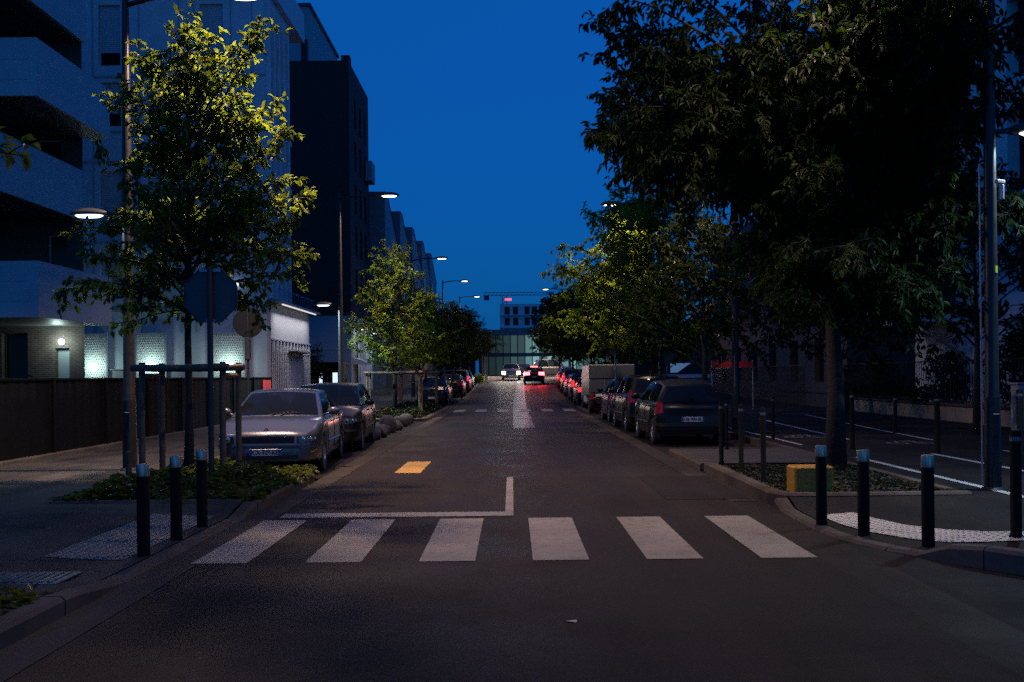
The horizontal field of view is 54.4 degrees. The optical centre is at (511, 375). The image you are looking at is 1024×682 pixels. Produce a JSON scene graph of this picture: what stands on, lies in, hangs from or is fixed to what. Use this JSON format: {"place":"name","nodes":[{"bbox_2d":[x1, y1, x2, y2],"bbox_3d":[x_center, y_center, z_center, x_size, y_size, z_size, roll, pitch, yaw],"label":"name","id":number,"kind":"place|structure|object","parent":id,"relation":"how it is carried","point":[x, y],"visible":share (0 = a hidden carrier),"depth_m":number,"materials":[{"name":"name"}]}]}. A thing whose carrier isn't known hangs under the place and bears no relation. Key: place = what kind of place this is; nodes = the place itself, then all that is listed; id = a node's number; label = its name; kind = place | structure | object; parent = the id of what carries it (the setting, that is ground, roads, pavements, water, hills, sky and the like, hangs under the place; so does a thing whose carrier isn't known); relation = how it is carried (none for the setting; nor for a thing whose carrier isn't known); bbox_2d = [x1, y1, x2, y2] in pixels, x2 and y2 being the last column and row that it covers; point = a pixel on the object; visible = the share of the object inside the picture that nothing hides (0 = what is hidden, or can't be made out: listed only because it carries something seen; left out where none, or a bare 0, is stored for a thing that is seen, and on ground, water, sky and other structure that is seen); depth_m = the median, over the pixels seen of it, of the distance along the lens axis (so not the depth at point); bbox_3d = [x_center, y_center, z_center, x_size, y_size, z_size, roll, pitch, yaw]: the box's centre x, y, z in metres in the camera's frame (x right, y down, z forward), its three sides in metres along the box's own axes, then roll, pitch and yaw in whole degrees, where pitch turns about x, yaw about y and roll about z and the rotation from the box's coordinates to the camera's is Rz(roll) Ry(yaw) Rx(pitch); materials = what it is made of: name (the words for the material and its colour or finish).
{"place":"outdoors","nodes":[
{"label":"outdoors","id":0,"kind":"place"},
{"bbox_2d":[0,602,29,613],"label":"ground cover plants","id":1,"kind":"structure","parent":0,"point":[8,609],"depth_m":6.78,"materials":[{"name":"green plant"}]},
{"bbox_2d":[0,126,40,172],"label":"overhanging tree","id":2,"kind":"object","parent":1,"relation":"on","point":[10,158],"visible":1,"depth_m":7.12,"materials":[{"name":"green plant"}]},
{"bbox_2d":[0,583,52,615],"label":"ground cover","id":3,"kind":"object","parent":1,"relation":"on","point":[22,596],"visible":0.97,"depth_m":6.83,"materials":[{"name":"green plant"}]},
{"bbox_2d":[0,503,239,592],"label":"pavement","id":4,"kind":"structure","parent":0,"point":[32,536],"depth_m":10.18,"materials":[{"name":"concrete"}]},
{"bbox_2d":[0,571,81,584],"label":"tactile paving","id":5,"kind":"structure","parent":4,"relation":"on","point":[42,578],"depth_m":8.04,"materials":[{"name":"concrete"}]},
{"bbox_2d":[45,514,212,559],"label":"tactile pavement","id":6,"kind":"structure","parent":4,"relation":"on","point":[119,543],"depth_m":9.89,"materials":[{"name":"grey concrete"}]},
{"bbox_2d":[136,463,149,557],"bbox_3d":[-3.407,1.245,9.200,0.119,0.862,0.119,-1,0,0],"label":"bollard","id":7,"kind":"object","parent":4,"relation":"on","point":[143,503],"visible":0.99,"depth_m":9.15,"materials":[{"name":"black metal"}]},
{"bbox_2d":[50,498,241,515],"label":"kerb","id":8,"kind":"structure","parent":4,"relation":"on","point":[238,500],"depth_m":12.30,"materials":[{"name":"concrete"}]},
{"bbox_2d":[170,456,182,540],"bbox_3d":[-3.407,1.245,10.100,0.119,0.862,0.119,-1,0,0],"label":"bollard","id":9,"kind":"object","parent":4,"relation":"on","point":[176,531],"visible":1,"depth_m":10.05,"materials":[{"name":"black metal"}]},
{"bbox_2d":[196,449,207,527],"bbox_3d":[-3.417,1.245,10.970,0.119,0.862,0.119,-1,0,0],"label":"bollard","id":10,"kind":"object","parent":4,"relation":"on","point":[201,488],"visible":1,"depth_m":10.92,"materials":[{"name":"black metal"}]},
{"bbox_2d":[0,381,417,504],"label":"pavement","id":11,"kind":"structure","parent":0,"point":[41,481],"depth_m":17.46,"materials":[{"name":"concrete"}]},
{"bbox_2d":[70,0,250,470],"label":"street lamp","id":12,"kind":"object","parent":11,"relation":"on","point":[129,429],"visible":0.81,"depth_m":16.83,"materials":[{"name":"grey metal"}]},
{"bbox_2d":[233,308,262,396],"bbox_3d":[-5.830,0.054,22.000,0.670,3.115,0.120,-1,0,0],"label":"round road sign","id":13,"kind":"object","parent":11,"relation":"on","point":[243,320],"visible":0.7,"depth_m":22.03,"materials":[{"name":"grey"}]},
{"bbox_2d":[315,192,398,382],"bbox_3d":[-5.831,-2.657,37.600,3.255,8.536,0.408,-1,0,0],"label":"street lamp","id":14,"kind":"object","parent":11,"relation":"on","point":[340,308],"visible":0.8,"depth_m":37.54,"materials":[{"name":"grey metal"}]},
{"bbox_2d":[310,362,348,383],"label":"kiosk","id":15,"kind":"object","parent":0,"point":[332,373],"visible":0.24,"depth_m":62.50,"materials":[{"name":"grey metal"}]},
{"bbox_2d":[368,380,417,395],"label":"pavement","id":16,"kind":"structure","parent":0,"point":[375,391],"depth_m":76.19,"materials":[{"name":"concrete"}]},
{"bbox_2d":[0,0,111,377],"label":"brick apartment building","id":17,"kind":"structure","parent":16,"relation":"on","point":[52,105],"depth_m":30.66,"materials":[{"name":"grey"}]},
{"bbox_2d":[4,333,27,377],"bbox_3d":[-16.174,0.169,32.625,0.850,3.100,0.070,-1,0,0],"label":"glass door","id":18,"kind":"structure","parent":17,"relation":"in","point":[16,344],"depth_m":32.64,"materials":[{"name":"grey"}]},
{"bbox_2d":[49,235,66,266],"bbox_3d":[-14.812,-3.445,32.625,0.650,2.300,0.070,-1,0,0],"label":"window","id":19,"kind":"structure","parent":17,"relation":"in","point":[57,243],"depth_m":32.64,"materials":[{"name":"grey glass"}]},
{"bbox_2d":[0,377,271,465],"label":"sheet metal fence","id":20,"kind":"object","parent":16,"relation":"on","point":[41,418],"visible":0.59,"depth_m":21.55,"materials":[{"name":"metal"}]},
{"bbox_2d":[81,0,319,388],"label":"apartment building","id":21,"kind":"structure","parent":16,"relation":"on","point":[280,353],"depth_m":45.00,"materials":[{"name":"grey"}]},
{"bbox_2d":[99,6,119,65],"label":"window","id":22,"kind":"structure","parent":21,"relation":"in","point":[109,16],"depth_m":45.13,"materials":[{"name":"grey"}]},
{"bbox_2d":[101,171,121,234],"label":"window","id":23,"kind":"structure","parent":21,"relation":"in","point":[111,198],"depth_m":45.13,"materials":[{"name":"grey"}]},
{"bbox_2d":[201,5,222,64],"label":"window","id":24,"kind":"structure","parent":21,"relation":"in","point":[212,15],"depth_m":45.13,"materials":[{"name":"grey"}]},
{"bbox_2d":[309,342,328,383],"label":"shrub","id":25,"kind":"object","parent":16,"relation":"on","point":[313,359],"visible":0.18,"depth_m":58.81,"materials":[{"name":"green plant"}]},
{"bbox_2d":[416,241,430,377],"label":"sawtooth house","id":26,"kind":"structure","parent":0,"point":[422,254],"depth_m":111.08,"materials":[{"name":"concrete"}]},
{"bbox_2d":[411,292,476,376],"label":"street tree","id":27,"kind":"object","parent":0,"point":[447,326],"visible":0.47,"depth_m":59.80,"materials":[{"name":"green plant"}]},
{"bbox_2d":[48,442,974,592],"bbox_3d":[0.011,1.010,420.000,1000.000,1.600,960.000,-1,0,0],"label":"ground","id":28,"kind":"structure","parent":0,"point":[317,479],"depth_m":12.44,"materials":[{"name":"concrete"}]},
{"bbox_2d":[0,597,64,649],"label":"kerb","id":29,"kind":"structure","parent":28,"relation":"on","point":[19,623],"depth_m":6.54,"materials":[{"name":"concrete"}]},
{"bbox_2d":[289,3,338,60],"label":"tower building","id":30,"kind":"structure","parent":28,"relation":"on","point":[317,45],"depth_m":81.23,"materials":[{"name":"grey"}]},
{"bbox_2d":[289,55,374,389],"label":"dark apartment building","id":31,"kind":"structure","parent":28,"relation":"on","point":[329,158],"depth_m":68.00,"materials":[{"name":"grey"}]},
{"bbox_2d":[369,191,400,387],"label":"sawtooth house","id":32,"kind":"structure","parent":28,"relation":"on","point":[381,224],"depth_m":78.60,"materials":[{"name":"metal"}]},
{"bbox_2d":[391,211,411,382],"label":"sawtooth house","id":33,"kind":"structure","parent":28,"relation":"on","point":[399,227],"depth_m":90.01,"materials":[{"name":"concrete"}]},
{"bbox_2d":[405,227,422,379],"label":"sawtooth house","id":34,"kind":"structure","parent":28,"relation":"on","point":[411,239],"depth_m":101.25,"materials":[{"name":"concrete"}]},
{"bbox_2d":[463,308,506,369],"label":"street tree","id":35,"kind":"object","parent":28,"relation":"on","point":[485,342],"visible":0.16,"depth_m":94.87,"materials":[{"name":"green plant"}]},
{"bbox_2d":[479,329,607,375],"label":"glass building","id":36,"kind":"structure","parent":28,"relation":"on","point":[516,347],"depth_m":150.20,"materials":[{"name":"glass"}]},
{"bbox_2d":[499,304,589,329],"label":"terraced apartment building","id":37,"kind":"structure","parent":28,"relation":"on","point":[515,316],"depth_m":190.00,"materials":[{"name":"grey"}]},
{"bbox_2d":[607,202,655,374],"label":"tall apartment building","id":38,"kind":"structure","parent":28,"relation":"on","point":[640,370],"depth_m":90.00,"materials":[{"name":"grey"}]},
{"bbox_2d":[656,332,713,373],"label":"building","id":39,"kind":"structure","parent":28,"relation":"on","point":[692,367],"depth_m":140.00,"materials":[{"name":"grey"}]},
{"bbox_2d":[713,217,915,407],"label":"apartment building","id":40,"kind":"structure","parent":28,"relation":"on","point":[815,381],"depth_m":47.73,"materials":[{"name":"grey"}]},
{"bbox_2d":[3,380,1023,681],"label":"road","id":41,"kind":"structure","parent":0,"point":[493,442],"depth_m":18.38,"materials":[{"name":"grey asphalt"}]},
{"bbox_2d":[43,501,257,614],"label":"kerb","id":42,"kind":"structure","parent":41,"relation":"on","point":[75,598],"depth_m":8.58,"materials":[{"name":"concrete"}]},
{"bbox_2d":[0,381,486,681],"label":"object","id":43,"kind":"structure","parent":41,"relation":"on","point":[24,653],"depth_m":7.97,"materials":[{"name":"concrete"}]},
{"bbox_2d":[246,382,481,478],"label":"parking lane","id":44,"kind":"structure","parent":41,"relation":"on","point":[350,453],"depth_m":21.74,"materials":[{"name":"grey asphalt"}]},
{"bbox_2d":[218,388,344,469],"bbox_3d":[-4.270,0.967,18.950,2.160,1.449,4.610,-1,0,-3],"label":"parked car","id":45,"kind":"object","parent":44,"relation":"on","point":[292,424],"visible":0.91,"depth_m":17.31,"materials":[{"name":"silver metal"}]},
{"bbox_2d":[249,472,314,511],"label":"kerb","id":46,"kind":"structure","parent":44,"relation":"on","point":[273,497],"depth_m":13.58,"materials":[{"name":"concrete"}]},
{"bbox_2d":[300,383,375,449],"bbox_3d":[-4.340,0.932,23.950,2.200,1.519,4.760,-1,0,-3],"label":"parked car","id":47,"kind":"object","parent":44,"relation":"on","point":[354,403],"visible":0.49,"depth_m":23.02,"materials":[{"name":"black paint"}]},
{"bbox_2d":[423,377,451,404],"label":"parked car","id":48,"kind":"object","parent":44,"relation":"on","point":[429,388],"visible":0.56,"depth_m":54.57,"materials":[{"name":"black paint"}]},
{"bbox_2d":[429,302,487,373],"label":"street tree","id":49,"kind":"object","parent":44,"relation":"on","point":[470,338],"visible":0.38,"depth_m":69.76,"materials":[{"name":"green plant"}]},
{"bbox_2d":[546,380,756,500],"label":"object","id":50,"kind":"structure","parent":41,"relation":"on","point":[677,465],"depth_m":22.03,"materials":[{"name":"concrete"}]},
{"bbox_2d":[551,380,757,453],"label":"parking lane","id":51,"kind":"structure","parent":41,"relation":"on","point":[667,443],"depth_m":24.55,"materials":[{"name":"grey asphalt"}]},
{"bbox_2d":[527,284,585,367],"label":"street tree","id":52,"kind":"object","parent":51,"relation":"on","point":[541,312],"visible":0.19,"depth_m":92.62,"materials":[{"name":"green plant"}]},
{"bbox_2d":[531,286,600,368],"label":"street tree","id":53,"kind":"object","parent":51,"relation":"on","point":[540,334],"visible":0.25,"depth_m":77.69,"materials":[{"name":"green plant"}]},
{"bbox_2d":[537,269,641,365],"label":"street tree","id":54,"kind":"object","parent":51,"relation":"on","point":[557,345],"visible":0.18,"depth_m":62.56,"materials":[{"name":"green plant"}]},
{"bbox_2d":[581,364,634,412],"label":"box van","id":55,"kind":"object","parent":51,"relation":"on","point":[594,377],"visible":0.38,"depth_m":42.00,"materials":[{"name":"paint"}]},
{"bbox_2d":[597,378,622,421],"bbox_3d":[4.159,0.842,35.600,2.120,1.522,3.910,-1,0,0],"label":"parked car","id":56,"kind":"object","parent":51,"relation":"on","point":[606,404],"visible":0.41,"depth_m":34.78,"materials":[{"name":"black paint"}]},
{"bbox_2d":[553,258,679,364],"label":"street tree","id":57,"kind":"object","parent":51,"relation":"on","point":[587,344],"visible":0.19,"depth_m":50.13,"materials":[{"name":"green plant"}]},
{"bbox_2d":[609,374,678,430],"bbox_3d":[4.128,0.781,30.200,2.200,1.644,4.360,-1,0,-1],"label":"parked car","id":58,"kind":"object","parent":51,"relation":"on","point":[624,403],"visible":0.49,"depth_m":28.66,"materials":[{"name":"black paint"}]},
{"bbox_2d":[538,176,757,373],"bbox_3d":[5.319,-3.181,37.147,8.580,9.393,8.310,-1,0,34],"label":"street tree","id":59,"kind":"object","parent":51,"relation":"on","point":[641,215],"visible":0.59,"depth_m":36.09,"materials":[{"name":"green plant"}]},
{"bbox_2d":[631,379,724,443],"bbox_3d":[4.109,0.842,24.750,2.120,1.522,3.910,-1,0,-1],"label":"parked car","id":60,"kind":"object","parent":51,"relation":"on","point":[677,407],"visible":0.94,"depth_m":23.01,"materials":[{"name":"black paint"}]},
{"bbox_2d":[598,192,794,381],"bbox_3d":[4.999,-1.771,27.069,5.233,6.581,5.350,-1,0,0],"label":"street tree","id":61,"kind":"object","parent":51,"relation":"on","point":[704,289],"visible":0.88,"depth_m":26.74,"materials":[{"name":"green plant"}]},
{"bbox_2d":[728,431,973,493],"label":"kerb","id":62,"kind":"structure","parent":51,"relation":"on","point":[748,439],"depth_m":19.15,"materials":[{"name":"concrete"}]},
{"bbox_2d":[669,449,705,471],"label":"kerb","id":63,"kind":"structure","parent":41,"relation":"on","point":[689,460],"depth_m":18.18,"materials":[{"name":"concrete"}]},
{"bbox_2d":[5,475,1023,681],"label":"raised table road","id":64,"kind":"structure","parent":0,"point":[504,606],"depth_m":6.88,"materials":[{"name":"grey asphalt"}]},
{"bbox_2d":[279,477,512,517],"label":"stop line road markings","id":65,"kind":"object","parent":64,"relation":"on","point":[508,511],"visible":1,"depth_m":11.88,"materials":[{"name":"white paint"}]},
{"bbox_2d":[191,515,816,563],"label":"crosswalk road markings","id":66,"kind":"object","parent":64,"relation":"on","point":[652,537],"visible":1,"depth_m":9.88,"materials":[{"name":"white paint"}]},
{"bbox_2d":[638,476,751,499],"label":"dark patch road","id":67,"kind":"structure","parent":64,"relation":"on","point":[685,487],"depth_m":14.26,"materials":[{"name":"grey asphalt"}]},
{"bbox_2d":[513,381,534,427],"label":"smooth trench road","id":68,"kind":"structure","parent":0,"point":[522,419],"depth_m":45.52,"materials":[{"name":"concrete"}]},
{"bbox_2d":[296,0,818,375],"label":"sky","id":69,"kind":"structure","parent":0,"point":[477,109],"materials":[{"name":"blue"}]},
{"bbox_2d":[679,377,825,407],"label":"pavement","id":70,"kind":"structure","parent":0,"point":[709,379],"depth_m":85.04,"materials":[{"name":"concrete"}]},
{"bbox_2d":[842,358,1023,427],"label":"concrete wall","id":71,"kind":"structure","parent":70,"relation":"on","point":[957,412],"depth_m":32.31,"materials":[{"name":"grey"}]},
{"bbox_2d":[906,350,971,403],"bbox_3d":[14.366,0.227,33.216,2.556,2.379,2.099,-1,0,0],"label":"shrub","id":72,"kind":"object","parent":70,"relation":"on","point":[913,391],"visible":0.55,"depth_m":33.01,"materials":[{"name":"green plant"}]},
{"bbox_2d":[883,0,1023,406],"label":"rendered apartment building","id":73,"kind":"structure","parent":70,"relation":"on","point":[1010,149],"depth_m":30.41,"materials":[{"name":"grey"}]},
{"bbox_2d":[982,327,1023,405],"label":"shrub","id":74,"kind":"object","parent":70,"relation":"on","point":[1018,352],"visible":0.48,"depth_m":28.20,"materials":[{"name":"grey plant"}]},
{"bbox_2d":[679,448,849,462],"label":"paver pavement","id":75,"kind":"structure","parent":0,"point":[777,455],"depth_m":18.41,"materials":[{"name":"grey stone"}]},
{"bbox_2d":[722,462,948,491],"bbox_3d":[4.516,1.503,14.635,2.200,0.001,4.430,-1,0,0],"label":"ground cover plants","id":76,"kind":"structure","parent":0,"point":[872,487],"depth_m":14.10,"materials":[{"name":"green plant"}]},
{"bbox_2d":[760,407,766,480],"bbox_3d":[3.570,0.978,14.150,0.095,1.050,0.095,-1,0,0],"label":"bollard","id":77,"kind":"object","parent":76,"relation":"on","point":[763,439],"visible":0.98,"depth_m":14.12,"materials":[{"name":"black metal"}]},
{"bbox_2d":[578,0,1023,467],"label":"mature street tree","id":78,"kind":"object","parent":76,"relation":"on","point":[828,149],"visible":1,"depth_m":14.79,"materials":[{"name":"green plant"}]},
{"bbox_2d":[787,464,832,491],"bbox_3d":[3.815,1.330,12.724,0.500,0.360,0.391,-1,0,-3],"label":"concrete block","id":79,"kind":"object","parent":76,"relation":"on","point":[800,477],"depth_m":12.58,"materials":[{"name":"yellow paint"}]},
{"bbox_2d":[720,393,1023,493],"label":"pavement","id":80,"kind":"structure","parent":0,"point":[959,440],"depth_m":22.54,"materials":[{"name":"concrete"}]},
{"bbox_2d":[729,212,739,430],"bbox_3d":[4.801,-2.543,26.500,2.606,8.086,0.408,-1,0,0],"label":"street lamp","id":81,"kind":"object","parent":80,"relation":"on","point":[735,392],"visible":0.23,"depth_m":26.42,"materials":[{"name":"grey metal"}]},
{"bbox_2d":[710,365,805,408],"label":"bar fence","id":82,"kind":"object","parent":80,"relation":"on","point":[745,378],"visible":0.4,"depth_m":48.53,"materials":[{"name":"grey metal"}]},
{"bbox_2d":[726,224,933,379],"bbox_3d":[10.395,-2.576,32.835,6.883,8.076,6.051,-1,0,0],"label":"street tree","id":83,"kind":"object","parent":80,"relation":"on","point":[845,331],"visible":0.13,"depth_m":32.90,"materials":[{"name":"green plant"}]},
{"bbox_2d":[728,415,1023,497],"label":"cycle lane road markings","id":84,"kind":"object","parent":80,"relation":"on","point":[976,485],"visible":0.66,"depth_m":16.91,"materials":[{"name":"white paint"}]},
{"bbox_2d":[863,145,1023,433],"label":"street tree","id":85,"kind":"object","parent":80,"relation":"on","point":[1010,261],"visible":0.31,"depth_m":23.84,"materials":[{"name":"green plant"}]},
{"bbox_2d":[978,0,1023,490],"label":"street lamp","id":86,"kind":"object","parent":80,"relation":"on","point":[992,448],"visible":0.97,"depth_m":12.74,"materials":[{"name":"grey metal"}]},
{"bbox_2d":[1016,389,1023,469],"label":"bollard","id":87,"kind":"object","parent":80,"relation":"on","point":[1019,412],"visible":0.59,"depth_m":15.36,"materials":[{"name":"black metal"}]},
{"bbox_2d":[769,504,1023,632],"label":"side road","id":88,"kind":"structure","parent":0,"point":[998,595],"depth_m":7.78,"materials":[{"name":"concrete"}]},
{"bbox_2d":[704,462,972,506],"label":"kerb","id":89,"kind":"structure","parent":88,"relation":"on","point":[765,493],"depth_m":12.81,"materials":[{"name":"concrete"}]},
{"bbox_2d":[774,498,1023,575],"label":"kerb","id":90,"kind":"structure","parent":88,"relation":"on","point":[1010,560],"depth_m":8.56,"materials":[{"name":"concrete"}]},
{"bbox_2d":[815,445,826,524],"bbox_3d":[3.292,1.175,10.600,0.119,0.862,0.119,-1,0,0],"label":"bollard","id":91,"kind":"object","parent":90,"relation":"on","point":[821,479],"visible":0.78,"depth_m":10.55,"materials":[{"name":"black metal"}]},
{"bbox_2d":[789,493,1023,549],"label":"pavement","id":92,"kind":"structure","parent":0,"point":[983,512],"depth_m":11.09,"materials":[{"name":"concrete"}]},
{"bbox_2d":[857,450,869,535],"bbox_3d":[3.513,1.172,9.950,0.119,0.862,0.119,-1,0,0],"label":"bollard","id":93,"kind":"object","parent":92,"relation":"on","point":[863,497],"visible":1,"depth_m":9.90,"materials":[{"name":"black metal"}]},
{"bbox_2d":[827,512,1023,541],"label":"tactile pavement","id":94,"kind":"structure","parent":92,"relation":"on","point":[850,519],"depth_m":9.93,"materials":[{"name":"white concrete"}]},
{"bbox_2d":[1009,429,1023,537],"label":"bollard","id":95,"kind":"object","parent":94,"relation":"on","point":[1015,484],"visible":0.91,"depth_m":9.31,"materials":[{"name":"black metal"}]},
{"bbox_2d":[921,455,934,546],"bbox_3d":[3.872,1.169,9.270,0.119,0.862,0.119,-1,0,0],"label":"bollard","id":96,"kind":"object","parent":92,"relation":"on","point":[927,504],"visible":0.98,"depth_m":9.22,"materials":[{"name":"black metal"}]},
{"label":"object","id":97,"kind":"structure","parent":0,"visible":0},
{"bbox_2d":[48,456,320,502],"bbox_3d":[-4.462,1.452,14.382,2.848,0.450,4.237,-1,0,0],"label":"ground cover","id":98,"kind":"object","parent":97,"relation":"on","point":[231,479],"visible":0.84,"depth_m":13.35,"materials":[{"name":"green plant"}]},
{"bbox_2d":[51,0,319,473],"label":"young street tree","id":99,"kind":"object","parent":97,"relation":"on","point":[163,226],"visible":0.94,"depth_m":14.97,"materials":[{"name":"green plant"}]},
{"bbox_2d":[130,362,244,468],"bbox_3d":[-4.893,0.701,15.153,1.442,1.801,1.036,-1,0,0],"label":"tree guard","id":100,"kind":"object","parent":97,"relation":"on","point":[238,368],"visible":0.81,"depth_m":14.75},
{"bbox_2d":[184,266,237,474],"bbox_3d":[-4.299,0.020,14.217,0.770,3.150,0.116,-1,0,0],"label":"stop sign","id":101,"kind":"object","parent":97,"relation":"on","point":[210,295],"visible":0.88,"depth_m":14.25,"materials":[{"name":"grey"}]},
{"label":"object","id":102,"kind":"structure","parent":0,"visible":0},
{"bbox_2d":[363,370,423,410],"bbox_3d":[-4.743,0.699,40.153,2.341,1.801,1.086,-1,0,0],"label":"tree guard","id":103,"kind":"object","parent":102,"relation":"on","point":[420,387],"visible":0.81,"depth_m":39.71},
{"bbox_2d":[343,239,445,410],"bbox_3d":[-4.766,-1.942,40.326,4.218,7.127,4.551,-1,0,0],"label":"street tree","id":104,"kind":"object","parent":102,"relation":"on","point":[382,310],"visible":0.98,"depth_m":39.97,"materials":[{"name":"green plant"}]},
{"bbox_2d":[376,400,446,417],"bbox_3d":[-4.420,1.436,43.062,2.539,0.571,13.115,-1,0,0],"label":"ground cover","id":105,"kind":"object","parent":102,"relation":"on","point":[412,409],"visible":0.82,"depth_m":39.28,"materials":[{"name":"green plant"}]},
{"bbox_2d":[382,293,458,399],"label":"street tree","id":106,"kind":"object","parent":102,"relation":"on","point":[435,342],"visible":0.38,"depth_m":49.91,"materials":[{"name":"green plant"}]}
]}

